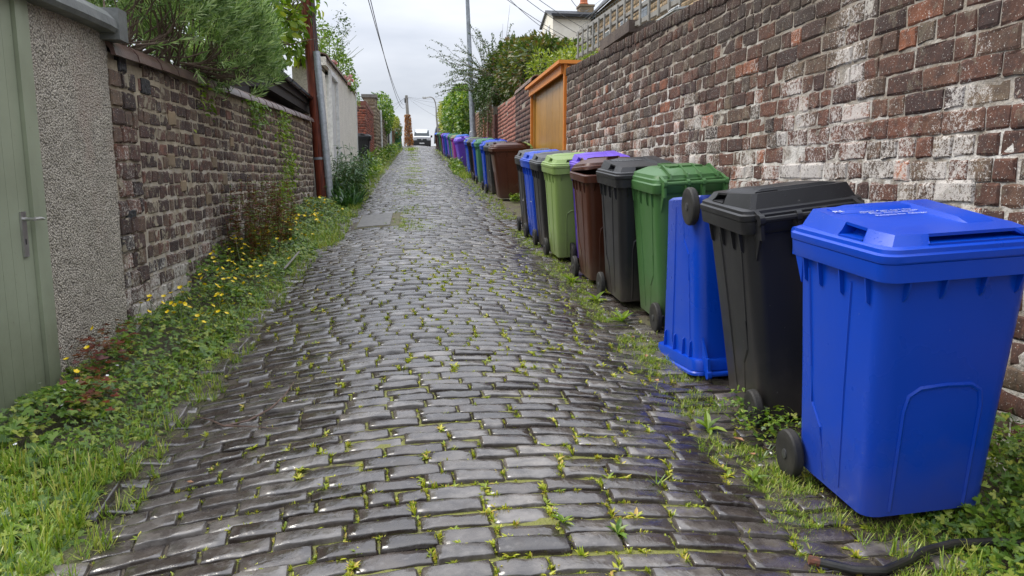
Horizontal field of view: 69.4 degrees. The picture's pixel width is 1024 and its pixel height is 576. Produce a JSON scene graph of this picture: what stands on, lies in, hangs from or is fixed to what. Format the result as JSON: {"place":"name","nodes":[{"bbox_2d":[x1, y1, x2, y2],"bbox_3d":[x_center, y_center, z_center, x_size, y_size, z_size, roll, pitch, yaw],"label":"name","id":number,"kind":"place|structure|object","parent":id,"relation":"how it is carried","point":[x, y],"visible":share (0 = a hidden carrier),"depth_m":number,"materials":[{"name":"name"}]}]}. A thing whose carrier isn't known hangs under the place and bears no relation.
{"place":"outdoors","nodes":[
{"label":"outdoors","id":0,"kind":"place"},
{"bbox_2d":[109,0,607,145],"label":"sky","id":1,"kind":"structure","parent":0,"point":[405,27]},
{"bbox_2d":[383,147,433,231],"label":"crown grass","id":2,"kind":"structure","parent":0,"point":[408,192],"depth_m":14.05,"materials":[{"name":"plant"}]},
{"bbox_2d":[0,146,1023,575],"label":"ground","id":3,"kind":"structure","parent":0,"point":[514,204],"depth_m":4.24,"materials":[{"name":"plant"}]},
{"bbox_2d":[26,0,128,378],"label":"pebbledash pillar","id":4,"kind":"structure","parent":3,"relation":"on","point":[68,38],"depth_m":4.61,"materials":[{"name":"concrete"}]},
{"bbox_2d":[0,0,61,425],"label":"garden door","id":5,"kind":"structure","parent":4,"relation":"attached to","point":[29,354],"depth_m":3.93,"materials":[{"name":"green paint"}]},
{"bbox_2d":[43,319,146,410],"bbox_3d":[-2.453,0.411,4.308,0.460,0.283,1.484,-3,9,-19],"label":"red leaved weed","id":6,"kind":"object","parent":3,"relation":"on","point":[92,391],"visible":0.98,"depth_m":4.37,"materials":[{"name":"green plant"}]},
{"bbox_2d":[0,197,352,575],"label":"verge foliage","id":7,"kind":"object","parent":3,"relation":"on","point":[26,428],"visible":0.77,"depth_m":4.27,"materials":[{"name":"green plant"}]},
{"bbox_2d":[177,301,183,331],"bbox_3d":[-2.357,0.209,5.279,0.037,0.036,0.269,13,42,-43],"label":"buttercup","id":8,"kind":"object","parent":3,"relation":"on","point":[180,302],"visible":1,"depth_m":5.33,"materials":[{"name":"green plant"}]},
{"bbox_2d":[105,41,314,337],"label":"brick wall","id":9,"kind":"structure","parent":3,"relation":"on","point":[176,173],"depth_m":6.61,"materials":[{"name":"brick"}]},
{"bbox_2d":[86,0,290,101],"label":"lavender bush","id":10,"kind":"object","parent":9,"relation":"on","point":[155,33],"visible":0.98,"depth_m":7.08,"materials":[{"name":"green plant"}]},
{"bbox_2d":[194,83,216,132],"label":"wall fern","id":11,"kind":"object","parent":9,"relation":"attached to","point":[209,101],"depth_m":7.29,"materials":[{"name":"green plant"}]},
{"bbox_2d":[241,99,275,147],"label":"wall fern","id":12,"kind":"object","parent":9,"relation":"attached to","point":[255,105],"depth_m":9.63,"materials":[{"name":"green plant"}]},
{"bbox_2d":[271,110,294,154],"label":"wall fern","id":13,"kind":"object","parent":9,"relation":"attached to","point":[284,128],"depth_m":11.56,"materials":[{"name":"green plant"}]},
{"bbox_2d":[275,162,296,214],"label":"wall fern","id":14,"kind":"object","parent":9,"relation":"attached to","point":[282,189],"depth_m":11.49,"materials":[{"name":"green plant"}]},
{"bbox_2d":[276,138,304,200],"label":"wall fern","id":15,"kind":"object","parent":9,"relation":"attached to","point":[287,170],"depth_m":12.07,"materials":[{"name":"green plant"}]},
{"bbox_2d":[135,27,312,113],"bbox_3d":[-5.246,-3.030,13.545,2.726,3.150,5.100,-1,9,-7],"label":"lean to shed","id":16,"kind":"object","parent":3,"relation":"on","point":[290,93],"visible":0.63,"depth_m":12.97,"materials":[{"name":"black wood"}]},
{"bbox_2d":[183,0,327,73],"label":"broadleaf tree","id":17,"kind":"object","parent":3,"relation":"on","point":[293,20],"visible":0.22,"depth_m":14.47,"materials":[{"name":"green plant"}]},
{"bbox_2d":[216,173,298,265],"bbox_3d":[-2.935,-0.872,8.894,0.679,1.054,2.582,-1,9,-7],"label":"red stemmed weed","id":18,"kind":"object","parent":3,"relation":"on","point":[263,228],"visible":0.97,"depth_m":8.43,"materials":[{"name":"green plant"}]},
{"bbox_2d":[283,251,299,269],"bbox_3d":[-2.430,-0.309,8.167,0.024,0.122,0.778,-1,9,-4],"label":"stick","id":19,"kind":"object","parent":3,"relation":"on","point":[289,262],"visible":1,"depth_m":8.11,"materials":[{"name":"grey wood"}]},
{"bbox_2d":[292,59,326,196],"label":"rendered pillar","id":20,"kind":"structure","parent":3,"relation":"on","point":[299,76],"depth_m":15.97,"materials":[{"name":"concrete"}]},
{"bbox_2d":[301,0,333,199],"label":"telegraph pole","id":21,"kind":"object","parent":3,"relation":"on","point":[321,159],"visible":0.88,"depth_m":15.40,"materials":[{"name":"red wood"}]},
{"bbox_2d":[320,52,358,176],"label":"roughcast wall","id":22,"kind":"structure","parent":3,"relation":"on","point":[341,108],"depth_m":19.93,"materials":[{"name":"concrete"}]},
{"bbox_2d":[326,75,337,174],"bbox_3d":[-4.598,-3.790,18.969,0.050,3.050,1.460,-1,9,-7],"label":"door panel","id":23,"kind":"structure","parent":22,"relation":"in","point":[333,83],"depth_m":19.03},
{"bbox_2d":[316,3,363,91],"bbox_3d":[-4.804,-6.612,20.750,1.139,1.812,6.976,-1,9,-4],"label":"rose bush","id":24,"kind":"object","parent":22,"relation":"on","point":[339,56],"visible":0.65,"depth_m":19.88,"materials":[{"name":"green plant"}]},
{"bbox_2d":[326,183,371,207],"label":"strap leaved plant","id":25,"kind":"object","parent":3,"relation":"on","point":[354,196],"visible":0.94,"depth_m":14.77,"materials":[{"name":"green plant"}]},
{"bbox_2d":[324,141,376,195],"bbox_3d":[-3.651,-2.706,17.135,1.213,1.392,3.702,-1,9,-7],"label":"leafy shrub","id":26,"kind":"object","parent":3,"relation":"on","point":[352,175],"visible":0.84,"depth_m":16.41,"materials":[{"name":"green plant"}]},
{"bbox_2d":[348,80,361,105],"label":"shrub","id":27,"kind":"object","parent":3,"relation":"on","point":[358,98],"visible":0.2,"depth_m":28.59,"materials":[{"name":"green plant"}]},
{"bbox_2d":[358,133,371,161],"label":"wheeled bin","id":28,"kind":"object","parent":3,"relation":"on","point":[364,140],"visible":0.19,"depth_m":27.31,"materials":[{"name":"black plastic"}]},
{"bbox_2d":[357,101,373,152],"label":"brick wall","id":29,"kind":"structure","parent":3,"relation":"on","point":[365,117],"depth_m":29.95,"materials":[{"name":"brick"}]},
{"bbox_2d":[361,94,377,154],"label":"stone pier","id":30,"kind":"structure","parent":3,"relation":"on","point":[371,100],"depth_m":35.41,"materials":[{"name":"beige stone"}]},
{"bbox_2d":[362,145,378,169],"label":"dock plant","id":31,"kind":"object","parent":3,"relation":"on","point":[369,153],"visible":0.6,"depth_m":22.87,"materials":[{"name":"green plant"}]},
{"bbox_2d":[377,108,382,151],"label":"stone wall","id":32,"kind":"structure","parent":3,"relation":"on","point":[379,134],"depth_m":37.75,"materials":[{"name":"grey stone"}]},
{"bbox_2d":[380,110,382,156],"bbox_3d":[-6.723,-7.890,38.112,0.111,2.501,0.100,-5,10,-29],"label":"drainpipe","id":33,"kind":"object","parent":32,"relation":"attached to","point":[381,129],"visible":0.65,"depth_m":38.04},
{"bbox_2d":[371,90,395,136],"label":"ivy bush","id":34,"kind":"object","parent":32,"relation":"on","point":[389,111],"visible":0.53,"depth_m":40.39,"materials":[{"name":"green plant"}]},
{"bbox_2d":[382,119,386,152],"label":"stone wall","id":35,"kind":"structure","parent":3,"relation":"on","point":[384,138],"depth_m":42.09,"materials":[{"name":"grey stone"}]},
{"bbox_2d":[392,130,395,143],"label":"stone wall","id":36,"kind":"structure","parent":3,"relation":"on","point":[393,138],"depth_m":52.67,"materials":[{"name":"grey stone"}]},
{"bbox_2d":[387,115,402,139],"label":"flowering bush","id":37,"kind":"object","parent":36,"relation":"on","point":[397,123],"visible":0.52,"depth_m":52.05,"materials":[{"name":"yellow plant"}]},
{"bbox_2d":[395,132,401,147],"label":"wheeled bin","id":38,"kind":"object","parent":3,"relation":"on","point":[397,140],"visible":0.16,"depth_m":55.03,"materials":[{"name":"teal plastic"}]},
{"bbox_2d":[422,97,438,132],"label":"street lamp","id":39,"kind":"object","parent":3,"relation":"on","point":[436,112],"visible":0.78,"depth_m":64.11,"materials":[{"name":"grey metal"}]},
{"bbox_2d":[437,82,476,134],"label":"bush","id":40,"kind":"object","parent":3,"relation":"on","point":[453,107],"visible":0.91,"depth_m":37.25,"materials":[{"name":"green plant"}]},
{"bbox_2d":[466,0,476,136],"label":"lamp post","id":41,"kind":"object","parent":3,"relation":"on","point":[472,132],"visible":0.62,"depth_m":29.08,"materials":[{"name":"metal"}]},
{"bbox_2d":[425,8,528,138],"bbox_3d":[-1.233,-7.744,27.606,3.960,4.873,7.892,-1,9,-7],"label":"spray shrub","id":42,"kind":"object","parent":3,"relation":"on","point":[479,89],"visible":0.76,"depth_m":26.36,"materials":[{"name":"green plant"}]},
{"bbox_2d":[475,106,497,137],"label":"brick wall","id":43,"kind":"structure","parent":3,"relation":"on","point":[494,111],"depth_m":30.20,"materials":[{"name":"brick"}]},
{"bbox_2d":[487,105,496,138],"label":"brick wall","id":44,"kind":"structure","parent":3,"relation":"on","point":[494,126],"depth_m":25.11,"materials":[{"name":"brick"}]},
{"bbox_2d":[497,101,507,141],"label":"brick wall","id":45,"kind":"structure","parent":3,"relation":"on","point":[503,121],"depth_m":23.37,"materials":[{"name":"brick"}]},
{"bbox_2d":[488,141,530,198],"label":"wheeled bin","id":46,"kind":"object","parent":3,"relation":"on","point":[503,155],"visible":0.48,"depth_m":16.00,"materials":[{"name":"brown plastic"}]},
{"bbox_2d":[507,95,515,141],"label":"brick wall","id":47,"kind":"structure","parent":3,"relation":"on","point":[511,104],"depth_m":21.06,"materials":[{"name":"brick"}]},
{"bbox_2d":[514,74,538,143],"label":"brick wall","id":48,"kind":"structure","parent":3,"relation":"on","point":[522,116],"depth_m":18.64,"materials":[{"name":"brick"}]},
{"bbox_2d":[525,60,581,150],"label":"timber gate","id":49,"kind":"structure","parent":48,"relation":"attached to","point":[548,107],"depth_m":15.08,"materials":[{"name":"orange wood"}]},
{"bbox_2d":[479,30,597,106],"bbox_3d":[0.698,-6.343,24.605,3.134,4.454,11.529,-1,9,-7],"label":"dark shrub","id":50,"kind":"object","parent":3,"relation":"on","point":[513,54],"visible":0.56,"depth_m":21.45,"materials":[{"name":"green plant"}]},
{"bbox_2d":[524,41,597,78],"bbox_3d":[1.312,-5.236,17.765,1.763,1.424,3.300,-1,9,-7],"label":"yellow green shrub","id":51,"kind":"object","parent":3,"relation":"on","point":[563,54],"visible":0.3,"depth_m":17.87,"materials":[{"name":"green plant"}]},
{"bbox_2d":[539,0,596,56],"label":"white house","id":52,"kind":"structure","parent":3,"relation":"on","point":[577,17],"depth_m":39.16,"materials":[{"name":"paint"}]},
{"bbox_2d":[587,0,697,51],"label":"stone house","id":53,"kind":"structure","parent":3,"relation":"on","point":[620,13],"depth_m":32.28,"materials":[{"name":"stone"}]},
{"bbox_2d":[508,0,568,38],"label":"overhead cable","id":54,"kind":"object","parent":53,"relation":"attached to","point":[536,19],"visible":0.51,"depth_m":27.99,"materials":[{"name":"rubber"}]},
{"bbox_2d":[527,0,594,42],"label":"overhead cable","id":55,"kind":"object","parent":53,"relation":"attached to","point":[554,19],"visible":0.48,"depth_m":28.18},
{"bbox_2d":[540,0,601,37],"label":"overhead cable","id":56,"kind":"object","parent":53,"relation":"attached to","point":[562,15],"visible":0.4,"depth_m":27.71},
{"bbox_2d":[641,0,647,17],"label":"window","id":57,"kind":"structure","parent":53,"relation":"in","point":[643,13],"depth_m":28.68,"materials":[{"name":"white glass"}]},
{"bbox_2d":[657,5,688,19],"bbox_3d":[4.640,-5.688,21.518,2.950,4.050,8.500,-1,9,-7],"label":"conservatory","id":58,"kind":"object","parent":3,"relation":"on","point":[671,12],"visible":0.02,"depth_m":17.21,"materials":[{"name":"plastic"}]},
{"bbox_2d":[448,157,1023,575],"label":"leafy weeds","id":59,"kind":"object","parent":3,"relation":"on","point":[1014,468],"visible":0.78,"depth_m":2.95,"materials":[{"name":"green plant"}]},
{"bbox_2d":[566,0,1023,471],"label":"brick wall","id":60,"kind":"structure","parent":3,"relation":"on","point":[872,101],"depth_m":4.80,"materials":[{"name":"brick"}]},
{"bbox_2d":[600,20,658,50],"bbox_3d":[1.676,-3.311,10.264,0.560,0.475,1.520,-1,9,-7],"label":"pier capstone","id":61,"kind":"object","parent":60,"relation":"on","point":[625,30],"visible":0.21,"depth_m":9.79,"materials":[{"name":"stone"}]},
{"bbox_2d":[576,0,690,58],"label":"trellis","id":62,"kind":"object","parent":60,"relation":"attached to","point":[668,6],"visible":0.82,"depth_m":10.35,"materials":[{"name":"grey wood"}]},
{"bbox_2d":[40,145,995,575],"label":"road","id":63,"kind":"structure","parent":0,"point":[362,411],"depth_m":3.59,"materials":[{"name":"stone"}]},
{"bbox_2d":[195,382,293,428],"bbox_3d":[-1.483,0.663,4.067,0.514,0.087,0.735,-1,9,-7],"label":"twig","id":64,"kind":"object","parent":63,"relation":"on","point":[239,422],"visible":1,"depth_m":3.89,"materials":[{"name":"wood"}]},
{"bbox_2d":[333,141,402,194],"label":"verge weeds","id":65,"kind":"object","parent":63,"relation":"on","point":[380,159],"visible":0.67,"depth_m":31.17,"materials":[{"name":"green plant"}]},
{"bbox_2d":[354,212,400,228],"bbox_3d":[-2.248,-1.125,12.512,0.700,0.228,1.710,-1,9,-7],"label":"inspection cover","id":66,"kind":"object","parent":63,"relation":"on","point":[376,220],"visible":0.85,"depth_m":12.35,"materials":[{"name":"concrete"}]},
{"bbox_2d":[404,95,413,145],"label":"telegraph pole","id":67,"kind":"object","parent":63,"relation":"on","point":[408,125],"visible":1,"depth_m":67.75,"materials":[{"name":"brown wood"}]},
{"bbox_2d":[368,0,405,104],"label":"overhead cable","id":68,"kind":"object","parent":67,"relation":"attached to","point":[380,43],"visible":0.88,"depth_m":18.55,"materials":[{"name":"rubber"}]},
{"bbox_2d":[370,0,406,108],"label":"overhead cable","id":69,"kind":"object","parent":67,"relation":"attached to","point":[382,48],"visible":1,"depth_m":18.81,"materials":[{"name":"rubber"}]},
{"bbox_2d":[413,129,431,145],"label":"white van","id":70,"kind":"object","parent":63,"relation":"on","point":[423,137],"visible":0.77,"depth_m":79.15,"materials":[{"name":"paint"}]},
{"bbox_2d":[436,133,439,149],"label":"wheeled bin","id":71,"kind":"object","parent":63,"relation":"on","point":[437,136],"visible":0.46,"depth_m":52.51,"materials":[{"name":"green plastic"}]},
{"bbox_2d":[438,132,442,151],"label":"wheeled bin","id":72,"kind":"object","parent":63,"relation":"on","point":[440,148],"visible":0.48,"depth_m":48.43,"materials":[{"name":"teal plastic"}]},
{"bbox_2d":[441,133,445,154],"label":"wheeled bin","id":73,"kind":"object","parent":63,"relation":"on","point":[443,144],"visible":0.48,"depth_m":43.02,"materials":[{"name":"purple plastic"}]},
{"bbox_2d":[443,133,451,156],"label":"wheeled bin","id":74,"kind":"object","parent":63,"relation":"on","point":[446,147],"visible":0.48,"depth_m":40.47,"materials":[{"name":"blue plastic"}]},
{"bbox_2d":[446,134,449,157],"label":"wheeled bin","id":75,"kind":"object","parent":63,"relation":"on","point":[448,154],"visible":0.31,"depth_m":38.84,"materials":[{"name":"purple plastic"}]},
{"bbox_2d":[447,133,457,158],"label":"wheeled bin","id":76,"kind":"object","parent":63,"relation":"on","point":[449,143],"visible":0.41,"depth_m":37.03,"materials":[{"name":"teal plastic"}]},
{"bbox_2d":[451,134,461,159],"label":"wheeled bin","id":77,"kind":"object","parent":63,"relation":"on","point":[453,146],"visible":0.23,"depth_m":33.31,"materials":[{"name":"plastic"}]},
{"bbox_2d":[453,136,469,166],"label":"wheeled bin","id":78,"kind":"object","parent":63,"relation":"on","point":[459,146],"visible":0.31,"depth_m":29.35,"materials":[{"name":"purple plastic"}]},
{"bbox_2d":[464,137,476,172],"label":"wheeled bin","id":79,"kind":"object","parent":63,"relation":"on","point":[467,156],"visible":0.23,"depth_m":24.83,"materials":[{"name":"blue plastic"}]},
{"bbox_2d":[471,140,477,180],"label":"wheeled bin","id":80,"kind":"object","parent":63,"relation":"on","point":[474,158],"visible":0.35,"depth_m":22.05,"materials":[{"name":"blue plastic"}]},
{"bbox_2d":[466,137,482,176],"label":"wheeled bin","id":81,"kind":"object","parent":63,"relation":"on","point":[470,154],"visible":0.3,"depth_m":23.57,"materials":[{"name":"black plastic"}]},
{"bbox_2d":[470,138,479,178],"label":"wheeled bin","id":82,"kind":"object","parent":63,"relation":"on","point":[472,157],"visible":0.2,"depth_m":23.29,"materials":[{"name":"plastic"}]},
{"bbox_2d":[474,138,492,183],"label":"wheeled bin","id":83,"kind":"object","parent":63,"relation":"on","point":[477,143],"visible":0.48,"depth_m":20.80,"materials":[{"name":"teal plastic"}]},
{"bbox_2d":[479,140,500,189],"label":"wheeled bin","id":84,"kind":"object","parent":63,"relation":"on","point":[482,144],"visible":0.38,"depth_m":18.78,"materials":[{"name":"blue plastic"}]},
{"bbox_2d":[483,141,505,192],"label":"wheeled bin","id":85,"kind":"object","parent":63,"relation":"on","point":[490,187],"visible":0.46,"depth_m":17.89,"materials":[{"name":"black plastic"}]},
{"bbox_2d":[90,147,970,575],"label":"moss and weeds","id":86,"kind":"object","parent":63,"relation":"on","point":[490,513],"visible":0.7,"depth_m":3.41,"materials":[{"name":"plant"}]},
{"bbox_2d":[514,148,548,230],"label":"wheeled bin","id":87,"kind":"object","parent":63,"relation":"on","point":[522,192],"visible":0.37,"depth_m":11.40,"materials":[{"name":"black plastic"}]},
{"bbox_2d":[520,149,558,237],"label":"wheeled bin","id":88,"kind":"object","parent":63,"relation":"on","point":[529,189],"visible":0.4,"depth_m":10.63,"materials":[{"name":"blue plastic"}]},
{"bbox_2d":[529,150,573,245],"bbox_3d":[0.613,-1.180,9.928,0.636,1.288,0.844,-5,13,-7],"label":"wheeled bin","id":89,"kind":"object","parent":63,"relation":"on","point":[536,160],"visible":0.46,"depth_m":9.74,"materials":[{"name":"black plastic"}]},
{"bbox_2d":[551,512,573,524],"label":"dandelion","id":90,"kind":"object","parent":63,"relation":"on","point":[560,517],"visible":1,"depth_m":2.81,"materials":[{"name":"green plant"}]},
{"bbox_2d":[541,152,584,257],"bbox_3d":[0.734,-0.994,9.014,0.630,1.282,0.853,-4,13,-8],"label":"wheeled bin","id":91,"kind":"object","parent":63,"relation":"on","point":[559,198],"visible":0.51,"depth_m":8.75,"materials":[{"name":"plastic"}]},
{"bbox_2d":[563,275,581,281],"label":"dandelion","id":92,"kind":"object","parent":63,"relation":"on","point":[572,279],"visible":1,"depth_m":7.69,"materials":[{"name":"green plant"}]},
{"bbox_2d":[585,291,605,300],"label":"dandelion","id":93,"kind":"object","parent":63,"relation":"on","point":[597,297],"visible":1,"depth_m":6.95,"materials":[{"name":"green plant"}]},
{"bbox_2d":[570,156,626,280],"bbox_3d":[0.982,-0.721,7.693,0.636,1.308,0.838,-5,13,-7],"label":"wheeled bin","id":94,"kind":"object","parent":63,"relation":"on","point":[590,264],"visible":0.46,"depth_m":7.45,"materials":[{"name":"brown plastic"}]},
{"bbox_2d":[569,151,629,259],"bbox_3d":[1.021,-0.898,8.433,0.636,1.288,0.844,-4,13,-7],"label":"wheeled bin","id":95,"kind":"object","parent":63,"relation":"on","point":[576,158],"visible":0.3,"depth_m":8.42,"materials":[{"name":"purple plastic"}]},
{"bbox_2d":[606,517,628,538],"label":"dandelion","id":96,"kind":"object","parent":63,"relation":"on","point":[617,528],"visible":1,"depth_m":2.76,"materials":[{"name":"green plant"}]},
{"bbox_2d":[606,310,632,321],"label":"dandelion","id":97,"kind":"object","parent":63,"relation":"on","point":[623,316],"visible":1,"depth_m":6.25,"materials":[{"name":"green plant"}]},
{"bbox_2d":[596,156,675,301],"bbox_3d":[1.165,-0.526,6.794,0.642,1.326,0.861,-4,13,-7],"label":"wheeled bin","id":98,"kind":"object","parent":63,"relation":"on","point":[621,282],"visible":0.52,"depth_m":6.57,"materials":[{"name":"black plastic"}]},
{"bbox_2d":[645,471,671,485],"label":"grass clump","id":99,"kind":"object","parent":63,"relation":"on","point":[659,479],"visible":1,"depth_m":3.20,"materials":[{"name":"plant"}]},
{"bbox_2d":[631,163,729,331],"bbox_3d":[1.372,-0.374,6.146,0.630,1.316,0.870,-4,13,-7],"label":"wheeled bin","id":100,"kind":"object","parent":63,"relation":"on","point":[657,188],"visible":0.54,"depth_m":5.86,"materials":[{"name":"green plastic"}]},
{"bbox_2d":[694,411,726,434],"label":"dandelion","id":101,"kind":"object","parent":63,"relation":"on","point":[707,423],"visible":0.99,"depth_m":3.98,"materials":[{"name":"green plant"}]},
{"bbox_2d":[658,182,782,378],"bbox_3d":[1.429,-0.081,5.096,0.701,1.221,0.898,-4,6,-7],"label":"wheeled bin","id":102,"kind":"object","parent":63,"relation":"on","point":[693,343],"visible":0.45,"depth_m":4.80,"materials":[{"name":"blue plastic"}]},
{"bbox_2d":[740,466,770,481],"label":"dandelion","id":103,"kind":"object","parent":63,"relation":"on","point":[752,474],"visible":1,"depth_m":3.38,"materials":[{"name":"green plant"}]},
{"bbox_2d":[749,444,775,460],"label":"grass clump","id":104,"kind":"object","parent":63,"relation":"on","point":[763,458],"visible":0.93,"depth_m":3.60,"materials":[{"name":"green plant"}]},
{"bbox_2d":[700,180,864,428],"bbox_3d":[1.533,0.049,4.186,0.673,1.315,0.747,-8,13,-4],"label":"wheeled bin","id":105,"kind":"object","parent":63,"relation":"on","point":[760,286],"visible":0.56,"depth_m":3.94,"materials":[{"name":"black plastic"}]},
{"bbox_2d":[776,199,1023,516],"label":"wheeled bin","id":106,"kind":"object","parent":63,"relation":"on","point":[911,308],"visible":0.99,"depth_m":2.83,"materials":[{"name":"blue plastic"}]},
{"bbox_2d":[808,537,1023,574],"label":"black pipe","id":107,"kind":"object","parent":63,"relation":"on","point":[897,564],"visible":0.94,"depth_m":2.66,"materials":[{"name":"plastic"}]}
]}

